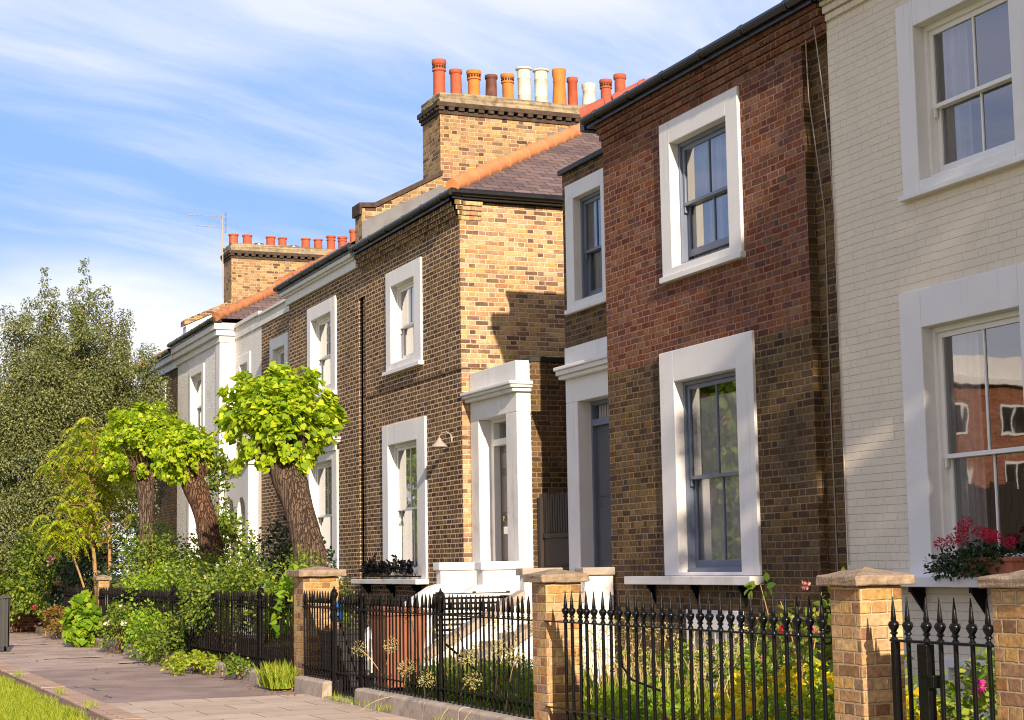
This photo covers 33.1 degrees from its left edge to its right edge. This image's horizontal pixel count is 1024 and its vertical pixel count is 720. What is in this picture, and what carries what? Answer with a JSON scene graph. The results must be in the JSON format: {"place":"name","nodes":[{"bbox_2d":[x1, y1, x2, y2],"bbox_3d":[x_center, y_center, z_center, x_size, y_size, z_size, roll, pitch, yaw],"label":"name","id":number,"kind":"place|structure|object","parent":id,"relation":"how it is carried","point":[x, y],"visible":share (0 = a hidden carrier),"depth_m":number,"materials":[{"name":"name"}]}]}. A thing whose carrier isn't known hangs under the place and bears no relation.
{"place":"outdoors","nodes":[
{"label":"outdoors","id":0,"kind":"place"},
{"bbox_2d":[0,671,107,719],"bbox_3d":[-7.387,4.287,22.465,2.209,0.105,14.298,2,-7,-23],"label":"grass","id":1,"kind":"structure","parent":0,"point":[37,710],"depth_m":19.33,"materials":[{"name":"green plant"}]},
{"bbox_2d":[1,575,245,719],"bbox_3d":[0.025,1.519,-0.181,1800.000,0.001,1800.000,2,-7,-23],"label":"ground","id":2,"kind":"structure","parent":0,"point":[116,584],"depth_m":21.17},
{"bbox_2d":[0,555,52,631],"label":"garden wall","id":3,"kind":"structure","parent":2,"relation":"on","point":[28,623],"depth_m":44.63,"materials":[{"name":"brick"}]},
{"bbox_2d":[0,661,146,719],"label":"path edging","id":4,"kind":"object","parent":2,"relation":"on","point":[106,711],"visible":0.72,"depth_m":20.87,"materials":[{"name":"stone"}]},
{"bbox_2d":[0,596,10,651],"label":"metal barrier","id":5,"kind":"object","parent":4,"relation":"on","point":[4,620],"visible":1,"depth_m":33.16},
{"bbox_2d":[53,687,66,694],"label":"weed tuft","id":6,"kind":"object","parent":4,"relation":"on","point":[58,688],"visible":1,"depth_m":21.03,"materials":[{"name":"yellow plant"}]},
{"bbox_2d":[81,697,97,707],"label":"weed tuft","id":7,"kind":"object","parent":4,"relation":"on","point":[87,705],"visible":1,"depth_m":18.83,"materials":[{"name":"yellow plant"}]},
{"bbox_2d":[59,589,107,647],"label":"bright plant","id":8,"kind":"object","parent":2,"relation":"on","point":[80,618],"visible":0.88,"depth_m":34.75,"materials":[{"name":"green plant"}]},
{"bbox_2d":[92,575,111,637],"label":"brick pier","id":9,"kind":"structure","parent":2,"relation":"on","point":[101,581],"depth_m":35.42,"materials":[{"name":"brick"}]},
{"bbox_2d":[94,638,165,662],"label":"stone plinth","id":10,"kind":"structure","parent":2,"relation":"on","point":[125,650],"depth_m":31.99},
{"bbox_2d":[98,587,172,650],"bbox_3d":[-7.022,4.786,31.831,0.052,1.135,7.580,2,-7,-23],"label":"iron railing","id":11,"kind":"object","parent":10,"relation":"on","point":[165,596],"visible":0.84,"depth_m":31.24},
{"bbox_2d":[165,652,293,689],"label":"stone plinth","id":12,"kind":"structure","parent":2,"relation":"on","point":[251,676],"depth_m":23.62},
{"bbox_2d":[171,584,293,672],"bbox_3d":[-4.165,3.899,25.011,0.092,1.270,7.366,2,-7,-23],"label":"iron railing","id":13,"kind":"object","parent":12,"relation":"on","point":[260,603],"visible":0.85,"depth_m":24.14,"materials":[{"name":"metal"}]},
{"bbox_2d":[221,652,253,678],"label":"ground creeper","id":14,"kind":"object","parent":12,"relation":"on","point":[233,668],"visible":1,"depth_m":23.40,"materials":[{"name":"green plant"}]},
{"bbox_2d":[286,566,346,676],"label":"brick pier","id":15,"kind":"structure","parent":2,"relation":"on","point":[318,579],"depth_m":21.34,"materials":[{"name":"brick"}]},
{"bbox_2d":[294,675,341,697],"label":"stone plinth","id":16,"kind":"structure","parent":2,"relation":"on","point":[313,686],"depth_m":20.32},
{"bbox_2d":[302,586,337,695],"bbox_3d":[-2.305,3.340,20.571,0.092,1.270,1.366,2,-7,-23],"label":"iron railing","id":17,"kind":"object","parent":16,"relation":"on","point":[312,598],"visible":0.94,"depth_m":20.50,"materials":[{"name":"metal"}]},
{"bbox_2d":[329,600,343,621],"bbox_3d":[-2.086,2.996,20.549,0.190,0.260,0.141,2,-7,-23],"label":"plastic bag","id":18,"kind":"object","parent":17,"relation":"hanging from","point":[338,611],"visible":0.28,"depth_m":20.51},
{"bbox_2d":[323,695,354,704],"bbox_3d":[-1.841,3.849,19.438,0.280,0.055,1.080,2,-7,-23],"label":"gate threshold","id":19,"kind":"object","parent":2,"relation":"on","point":[349,701],"visible":0.34,"depth_m":19.49,"materials":[{"name":"stone"}]},
{"bbox_2d":[335,591,360,696],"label":"iron gate","id":20,"kind":"structure","parent":19,"relation":"on","point":[348,601],"depth_m":19.47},
{"bbox_2d":[352,610,526,719],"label":"dry stalks","id":21,"kind":"object","parent":2,"relation":"on","point":[464,658],"visible":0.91,"depth_m":16.36,"materials":[{"name":"plant"}]},
{"bbox_2d":[523,568,589,719],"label":"brick pier","id":22,"kind":"structure","parent":2,"relation":"on","point":[550,587],"depth_m":14.46,"materials":[{"name":"brick"}]},
{"bbox_2d":[553,0,847,707],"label":"terraced house","id":23,"kind":"structure","parent":2,"relation":"on","point":[693,371],"depth_m":19.66,"materials":[{"name":"red brick"}]},
{"bbox_2d":[564,168,605,314],"bbox_3d":[1.146,-1.598,23.384,0.344,1.810,1.440,2,-7,-23],"label":"window","id":24,"kind":"structure","parent":23,"relation":"in","point":[584,197],"depth_m":23.71,"materials":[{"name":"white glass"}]},
{"bbox_2d":[596,424,611,566],"bbox_3d":[1.401,2.150,22.800,0.062,2.640,1.160,2,-7,-23],"label":"door","id":25,"kind":"structure","parent":23,"relation":"in","point":[602,432],"depth_m":23.15,"materials":[{"name":"blue wood"}]},
{"bbox_2d":[624,330,763,606],"bbox_3d":[2.113,1.319,19.738,0.436,2.957,2.990,2,-7,-23],"label":"window","id":26,"kind":"structure","parent":23,"relation":"in","point":[712,524],"depth_m":19.66,"materials":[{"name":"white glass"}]},
{"bbox_2d":[659,86,745,283],"bbox_3d":[2.264,-1.959,19.788,0.353,1.920,1.910,2,-7,-23],"label":"window","id":27,"kind":"structure","parent":23,"relation":"in","point":[711,130],"depth_m":20.01,"materials":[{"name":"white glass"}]},
{"bbox_2d":[686,609,744,687],"bbox_3d":[2.352,3.263,19.124,0.263,0.970,1.250,2,-7,-23],"label":"window","id":28,"kind":"structure","parent":23,"relation":"in","point":[715,635],"depth_m":19.27,"materials":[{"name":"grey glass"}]},
{"bbox_2d":[805,40,837,571],"bbox_3d":[3.130,-0.543,17.419,0.144,6.100,0.039,-1,-7,-3],"label":"cable","id":29,"kind":"object","parent":23,"relation":"attached to","point":[827,306],"visible":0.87,"depth_m":17.41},
{"bbox_2d":[813,26,848,564],"bbox_3d":[3.156,-0.900,17.178,0.024,5.851,0.264,3,-8,-31],"label":"cable","id":30,"kind":"object","parent":23,"relation":"attached to","point":[837,296],"visible":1,"depth_m":17.05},
{"bbox_2d":[816,567,915,719],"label":"brick pier","id":31,"kind":"structure","parent":2,"relation":"on","point":[861,599],"depth_m":10.24,"materials":[{"name":"brick"}]},
{"bbox_2d":[813,0,1023,719],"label":"terraced house","id":32,"kind":"structure","parent":2,"relation":"on","point":[926,100],"depth_m":15.96,"materials":[{"name":"beige paint"}]},
{"bbox_2d":[895,0,1023,202],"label":"window","id":33,"kind":"structure","parent":32,"relation":"in","point":[936,93],"depth_m":15.83,"materials":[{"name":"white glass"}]},
{"bbox_2d":[899,262,1023,613],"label":"window","id":34,"kind":"structure","parent":32,"relation":"in","point":[941,324],"depth_m":15.57,"materials":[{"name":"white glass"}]},
{"bbox_2d":[944,658,989,719],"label":"window","id":35,"kind":"structure","parent":32,"relation":"in","point":[948,662],"depth_m":15.20,"materials":[{"name":"grey glass"}]},
{"bbox_2d":[923,516,1023,581],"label":"flowering plant","id":36,"kind":"object","parent":32,"relation":"on","point":[985,562],"visible":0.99,"depth_m":14.60,"materials":[{"name":"plant"}]},
{"bbox_2d":[977,570,1023,719],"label":"brick pier","id":37,"kind":"structure","parent":2,"relation":"on","point":[1007,589],"depth_m":8.94,"materials":[{"name":"brick"}]},
{"bbox_2d":[888,597,995,719],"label":"iron gate","id":38,"kind":"structure","parent":37,"relation":"attached to","point":[929,681],"depth_m":9.52,"materials":[{"name":"metal"}]},
{"bbox_3d":[1.124,2.888,12.320,0.254,0.204,4.280,2,-7,-23],"label":"stone plinth","id":39,"kind":"object","parent":2,"relation":"on","visible":0},
{"bbox_2d":[544,591,831,719],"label":"iron railing","id":40,"kind":"object","parent":39,"relation":"on","point":[763,619],"visible":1,"depth_m":12.17,"materials":[{"name":"metal"}]},
{"bbox_2d":[0,632,293,702],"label":"pavement","id":41,"kind":"structure","parent":0,"point":[27,657],"depth_m":31.06,"materials":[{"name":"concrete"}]},
{"bbox_2d":[0,533,40,631],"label":"shrub","id":42,"kind":"object","parent":41,"relation":"on","point":[2,594],"visible":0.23,"depth_m":43.55,"materials":[{"name":"green plant"}]},
{"bbox_2d":[35,626,63,639],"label":"stone plinth","id":43,"kind":"structure","parent":41,"relation":"on","point":[38,628],"depth_m":41.54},
{"bbox_2d":[51,586,94,621],"bbox_3d":[-9.909,5.658,38.719,0.052,1.135,6.540,2,-7,-23],"label":"iron railing","id":44,"kind":"object","parent":43,"relation":"on","point":[66,591],"visible":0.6,"depth_m":39.23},
{"bbox_2d":[40,603,65,637],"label":"shrub","id":45,"kind":"object","parent":41,"relation":"on","point":[55,625],"visible":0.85,"depth_m":39.01,"materials":[{"name":"beige plant"}]},
{"bbox_2d":[9,643,156,662],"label":"path repair","id":46,"kind":"structure","parent":41,"relation":"on","point":[76,657],"depth_m":30.38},
{"bbox_2d":[95,596,134,651],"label":"path shrub","id":47,"kind":"object","parent":41,"relation":"on","point":[118,628],"visible":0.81,"depth_m":31.74,"materials":[{"name":"green plant"}]},
{"bbox_2d":[121,598,168,660],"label":"path shrub","id":48,"kind":"object","parent":41,"relation":"on","point":[142,619],"visible":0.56,"depth_m":29.07,"materials":[{"name":"green plant"}]},
{"bbox_2d":[26,632,297,694],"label":"fallen leaves","id":49,"kind":"object","parent":41,"relation":"on","point":[164,665],"visible":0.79,"depth_m":27.46,"materials":[{"name":"brown plant"}]},
{"bbox_2d":[134,610,192,665],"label":"path shrub","id":50,"kind":"object","parent":41,"relation":"on","point":[162,643],"visible":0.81,"depth_m":27.45,"materials":[{"name":"green plant"}]},
{"bbox_2d":[137,347,177,565],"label":"terraced house","id":51,"kind":"structure","parent":0,"point":[166,499],"depth_m":47.35,"materials":[{"name":"brick"}]},
{"bbox_2d":[27,666,300,702],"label":"flags","id":52,"kind":"object","parent":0,"point":[127,684],"visible":0.9,"depth_m":22.74,"materials":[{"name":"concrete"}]},
{"bbox_2d":[160,649,224,675],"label":"ground creeper","id":53,"kind":"object","parent":52,"relation":"on","point":[195,660],"visible":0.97,"depth_m":24.77,"materials":[{"name":"green plant"}]},
{"bbox_2d":[253,659,298,688],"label":"weed tuft","id":54,"kind":"object","parent":52,"relation":"on","point":[277,677],"visible":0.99,"depth_m":21.31,"materials":[{"name":"green plant"}]},
{"bbox_2d":[166,229,354,634],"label":"terraced house","id":55,"kind":"structure","parent":0,"point":[217,348],"depth_m":43.91,"materials":[{"name":"white paint"}]},
{"bbox_2d":[187,500,199,563],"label":"window","id":56,"kind":"structure","parent":55,"relation":"in","point":[191,526],"depth_m":44.54,"materials":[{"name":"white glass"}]},
{"bbox_2d":[188,363,204,430],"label":"window","id":57,"kind":"structure","parent":55,"relation":"in","point":[197,374],"depth_m":44.75,"materials":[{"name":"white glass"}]},
{"bbox_2d":[188,214,226,298],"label":"television aerial","id":58,"kind":"object","parent":55,"relation":"attached to","point":[222,216],"visible":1,"depth_m":47.41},
{"bbox_2d":[237,351,250,386],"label":"window","id":59,"kind":"structure","parent":55,"relation":"in","point":[243,361],"depth_m":41.09,"materials":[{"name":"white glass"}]},
{"bbox_2d":[106,694,414,719],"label":"paving flags","id":60,"kind":"object","parent":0,"point":[293,707],"visible":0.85,"depth_m":18.45},
{"bbox_2d":[323,691,365,705],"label":"weed tuft","id":61,"kind":"object","parent":60,"relation":"on","point":[341,697],"visible":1,"depth_m":18.99,"materials":[{"name":"green plant"}]},
{"bbox_2d":[368,701,390,710],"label":"weed tuft","id":62,"kind":"object","parent":60,"relation":"on","point":[385,708],"visible":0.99,"depth_m":17.82,"materials":[{"name":"beige plant"}]},
{"bbox_2d":[354,687,533,719],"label":"stone plinth","id":63,"kind":"structure","parent":60,"relation":"on","point":[413,707],"depth_m":16.87,"materials":[{"name":"stone"}]},
{"bbox_2d":[359,587,533,718],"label":"iron railing","id":64,"kind":"object","parent":63,"relation":"on","point":[438,604],"visible":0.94,"depth_m":16.66,"materials":[{"name":"metal"}]},
{"bbox_2d":[258,240,363,636],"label":"terraced house","id":65,"kind":"structure","parent":0,"point":[310,319],"depth_m":33.38,"materials":[{"name":"brown brick"}]},
{"bbox_2d":[269,332,288,375],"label":"window","id":66,"kind":"structure","parent":65,"relation":"in","point":[278,346],"depth_m":38.31,"materials":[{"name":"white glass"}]},
{"bbox_2d":[307,295,336,400],"bbox_3d":[-3.639,-0.174,33.839,0.361,1.910,2.000,2,-7,-23],"label":"window","id":67,"kind":"structure","parent":65,"relation":"in","point":[325,312],"depth_m":34.22,"materials":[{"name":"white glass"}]},
{"bbox_2d":[307,437,340,568],"bbox_3d":[-3.649,3.029,33.475,0.440,2.897,2.520,2,-7,-23],"label":"window","id":68,"kind":"structure","parent":65,"relation":"in","point":[328,462],"depth_m":33.75,"materials":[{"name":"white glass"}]},
{"bbox_2d":[318,629,357,687],"bbox_3d":[-2.087,3.633,20.989,0.440,0.680,0.540,2,-7,-23],"label":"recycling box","id":69,"kind":"object","parent":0,"point":[340,656],"visible":0.13,"depth_m":20.78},
{"bbox_2d":[0,0,782,574],"label":"sky","id":70,"kind":"structure","parent":0,"point":[121,121],"materials":[{"name":"blue"}]},
{"bbox_2d":[115,621,832,718],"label":"garden soil","id":71,"kind":"structure","parent":0,"point":[289,660],"depth_m":30.43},
{"bbox_2d":[2,512,82,626],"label":"shrub","id":72,"kind":"object","parent":71,"relation":"on","point":[24,581],"visible":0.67,"depth_m":42.12,"materials":[{"name":"green plant"}]},
{"bbox_2d":[34,518,118,612],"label":"shrub","id":73,"kind":"object","parent":71,"relation":"on","point":[86,563],"visible":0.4,"depth_m":40.40,"materials":[{"name":"green plant"}]},
{"bbox_2d":[28,417,144,610],"bbox_3d":[-9.488,3.772,38.591,2.678,4.952,2.405,2,-7,-23],"label":"feathery sapling","id":74,"kind":"object","parent":71,"relation":"on","point":[66,536],"visible":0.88,"depth_m":38.45,"materials":[{"name":"green plant"}]},
{"bbox_2d":[0,257,179,604],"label":"birch tree","id":75,"kind":"object","parent":71,"relation":"on","point":[66,383],"visible":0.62,"depth_m":44.55,"materials":[{"name":"green plant"}]},
{"bbox_2d":[90,517,190,618],"bbox_3d":[-8.123,4.755,38.049,3.254,2.777,2.419,-7,-9,39],"label":"shrub","id":76,"kind":"object","parent":71,"relation":"on","point":[105,568],"visible":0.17,"depth_m":37.96,"materials":[{"name":"green plant"}]},
{"bbox_2d":[95,400,192,575],"bbox_3d":[-7.837,3.399,36.853,1.962,5.130,2.134,-4,-7,23],"label":"pollarded tree","id":77,"kind":"object","parent":71,"relation":"on","point":[135,426],"visible":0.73,"depth_m":36.63,"materials":[{"name":"green plant"}]},
{"bbox_2d":[112,520,197,617],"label":"shrub","id":78,"kind":"object","parent":71,"relation":"on","point":[139,554],"visible":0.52,"depth_m":33.68,"materials":[{"name":"green plant"}]},
{"bbox_2d":[119,558,190,614],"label":"shrub","id":79,"kind":"object","parent":71,"relation":"on","point":[137,581],"visible":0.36,"depth_m":31.75,"materials":[{"name":"green plant"}]},
{"bbox_2d":[150,420,226,651],"bbox_3d":[-5.882,3.185,31.461,1.433,4.215,1.743,2,-7,-23],"label":"pollarded tree","id":80,"kind":"object","parent":71,"relation":"on","point":[181,461],"visible":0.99,"depth_m":31.35,"materials":[{"name":"green plant"}]},
{"bbox_2d":[150,543,247,650],"bbox_3d":[-5.420,4.192,30.250,1.805,1.965,3.144,2,-7,-23],"label":"shrub","id":81,"kind":"object","parent":71,"relation":"on","point":[199,568],"visible":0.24,"depth_m":30.01,"materials":[{"name":"green plant"}]},
{"bbox_2d":[170,505,265,592],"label":"shrub","id":82,"kind":"object","parent":71,"relation":"on","point":[236,545],"visible":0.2,"depth_m":34.81,"materials":[{"name":"green plant"}]},
{"bbox_2d":[195,437,242,562],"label":"ivy","id":83,"kind":"object","parent":71,"relation":"on","point":[223,523],"visible":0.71,"depth_m":31.67,"materials":[{"name":"green plant"}]},
{"bbox_2d":[173,549,289,657],"bbox_3d":[-4.286,3.811,26.529,1.763,1.800,3.509,2,-7,-23],"label":"rose bush","id":84,"kind":"object","parent":71,"relation":"on","point":[236,577],"visible":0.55,"depth_m":26.22,"materials":[{"name":"green plant"}]},
{"bbox_2d":[208,360,349,567],"bbox_3d":[-3.423,2.302,25.621,2.093,4.551,2.222,2,-7,-23],"label":"pollarded tree","id":85,"kind":"object","parent":71,"relation":"on","point":[281,416],"visible":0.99,"depth_m":25.35,"materials":[{"name":"green plant"}]},
{"bbox_2d":[270,563,306,670],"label":"vine","id":86,"kind":"object","parent":71,"relation":"on","point":[285,585],"visible":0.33,"depth_m":22.09,"materials":[{"name":"green plant"}]},
{"bbox_2d":[235,517,351,659],"bbox_3d":[-3.604,3.660,27.559,1.809,2.319,2.504,2,-7,-23],"label":"rose bush","id":87,"kind":"object","parent":71,"relation":"on","point":[277,525],"visible":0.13,"depth_m":27.38,"materials":[{"name":"green plant"}]},
{"bbox_2d":[241,544,357,666],"bbox_3d":[-2.873,3.445,23.709,1.569,1.815,2.310,2,-7,-23],"label":"rose bush","id":88,"kind":"object","parent":71,"relation":"on","point":[272,586],"visible":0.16,"depth_m":23.73,"materials":[{"name":"green plant"}]},
{"bbox_2d":[368,605,427,687],"bbox_3d":[-1.366,3.435,20.571,0.540,0.990,0.695,2,-7,-23],"label":"slatted fence","id":89,"kind":"object","parent":71,"relation":"on","point":[405,632],"visible":0.27,"depth_m":20.32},
{"bbox_2d":[365,561,521,674],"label":"entrance steps","id":90,"kind":"structure","parent":71,"relation":"on","point":[493,576],"depth_m":24.52,"materials":[{"name":"white stone"}]},
{"bbox_2d":[434,590,510,641],"bbox_3d":[-0.541,3.787,23.974,1.130,1.130,0.100,2,-7,-23],"label":"slatted screen","id":91,"kind":"object","parent":71,"relation":"on","point":[507,593],"visible":0.12,"depth_m":23.97,"materials":[{"name":"white paint"}]},
{"bbox_2d":[444,645,533,716],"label":"green plant","id":92,"kind":"object","parent":71,"relation":"on","point":[501,683],"visible":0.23,"depth_m":15.86,"materials":[{"name":"green plant"}]},
{"bbox_2d":[394,609,626,715],"bbox_3d":[0.002,2.975,16.982,1.446,1.045,4.134,2,-7,-23],"label":"grass clump","id":93,"kind":"object","parent":71,"relation":"on","point":[501,687],"visible":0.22,"depth_m":16.79,"materials":[{"name":"green plant"}]},
{"bbox_2d":[424,567,614,682],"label":"entrance steps","id":94,"kind":"structure","parent":71,"relation":"on","point":[600,581],"depth_m":21.41,"materials":[{"name":"stone"}]},
{"bbox_2d":[577,706,633,719],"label":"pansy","id":95,"kind":"object","parent":71,"relation":"on","point":[616,713],"visible":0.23,"depth_m":13.69,"materials":[{"name":"green plant"}]},
{"bbox_2d":[583,676,694,719],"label":"green plant","id":96,"kind":"object","parent":71,"relation":"on","point":[633,701],"visible":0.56,"depth_m":13.59,"materials":[{"name":"green plant"}]},
{"bbox_2d":[530,614,786,719],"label":"grass clump","id":97,"kind":"object","parent":71,"relation":"on","point":[697,706],"visible":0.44,"depth_m":14.31,"materials":[{"name":"green plant"}]},
{"bbox_2d":[607,624,818,717],"bbox_3d":[1.922,2.907,15.951,1.619,0.913,3.360,2,-7,-23],"label":"green plant","id":98,"kind":"object","parent":71,"relation":"on","point":[747,659],"visible":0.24,"depth_m":15.62,"materials":[{"name":"green plant"}]},
{"bbox_2d":[744,572,830,719],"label":"climbing rose","id":99,"kind":"object","parent":71,"relation":"on","point":[752,585],"visible":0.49,"depth_m":12.12,"materials":[{"name":"green plant"}]},
{"bbox_2d":[709,660,949,719],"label":"daisy bush","id":100,"kind":"object","parent":71,"relation":"on","point":[782,687],"visible":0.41,"depth_m":11.91,"materials":[{"name":"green plant"}]},
{"bbox_2d":[805,567,913,712],"bbox_3d":[2.135,2.013,10.884,0.473,1.414,0.790,2,-7,-23],"label":"climbing rose","id":101,"kind":"object","parent":71,"relation":"on","point":[828,649],"visible":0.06,"depth_m":11.10,"materials":[{"name":"green plant"}]},
{"bbox_2d":[914,647,996,719],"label":"shrub","id":102,"kind":"object","parent":71,"relation":"on","point":[966,707],"visible":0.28,"depth_m":11.71,"materials":[{"name":"green plant"}]},
{"bbox_2d":[970,650,997,719],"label":"climbing rose","id":103,"kind":"object","parent":71,"relation":"on","point":[983,684],"visible":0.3,"depth_m":10.05,"materials":[{"name":"green plant"}]},
{"bbox_2d":[348,58,625,626],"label":"terraced house","id":104,"kind":"structure","parent":0,"point":[457,250],"depth_m":27.77,"materials":[{"name":"brown brick"}]},
{"bbox_2d":[351,416,428,597],"bbox_3d":[-2.015,2.582,29.518,0.480,2.957,3.490,2,-7,-23],"label":"window","id":105,"kind":"structure","parent":104,"relation":"in","point":[410,436],"depth_m":29.43,"materials":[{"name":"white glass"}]},
{"bbox_2d":[382,257,423,376],"bbox_3d":[-1.747,-0.708,29.318,0.361,1.800,1.900,2,-7,-23],"label":"window","id":106,"kind":"structure","parent":104,"relation":"in","point":[408,277],"depth_m":29.68,"materials":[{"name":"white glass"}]},
{"bbox_2d":[431,432,454,447],"bbox_3d":[-1.101,1.238,26.956,0.256,0.235,0.396,3,-8,-33],"label":"wall lamp","id":107,"kind":"object","parent":104,"relation":"attached to","point":[439,443],"visible":1,"depth_m":26.94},
{"bbox_2d":[500,446,507,560],"bbox_3d":[-0.009,2.395,25.715,0.140,2.270,0.920,2,-7,-23],"label":"door","id":108,"kind":"structure","parent":104,"relation":"in","point":[503,454],"depth_m":26.02,"materials":[{"name":"grey wood"}]},
{"bbox_2d":[660,707,690,719],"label":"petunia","id":109,"kind":"object","parent":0,"point":[687,712],"visible":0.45,"depth_m":12.74,"materials":[{"name":"green plant"}]},
{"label":"passage floor","id":110,"kind":"structure","parent":0,"visible":0},
{"bbox_2d":[537,491,568,570],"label":"wooden gate","id":111,"kind":"structure","parent":110,"relation":"on","point":[552,521],"depth_m":24.38,"materials":[{"name":"wood"}]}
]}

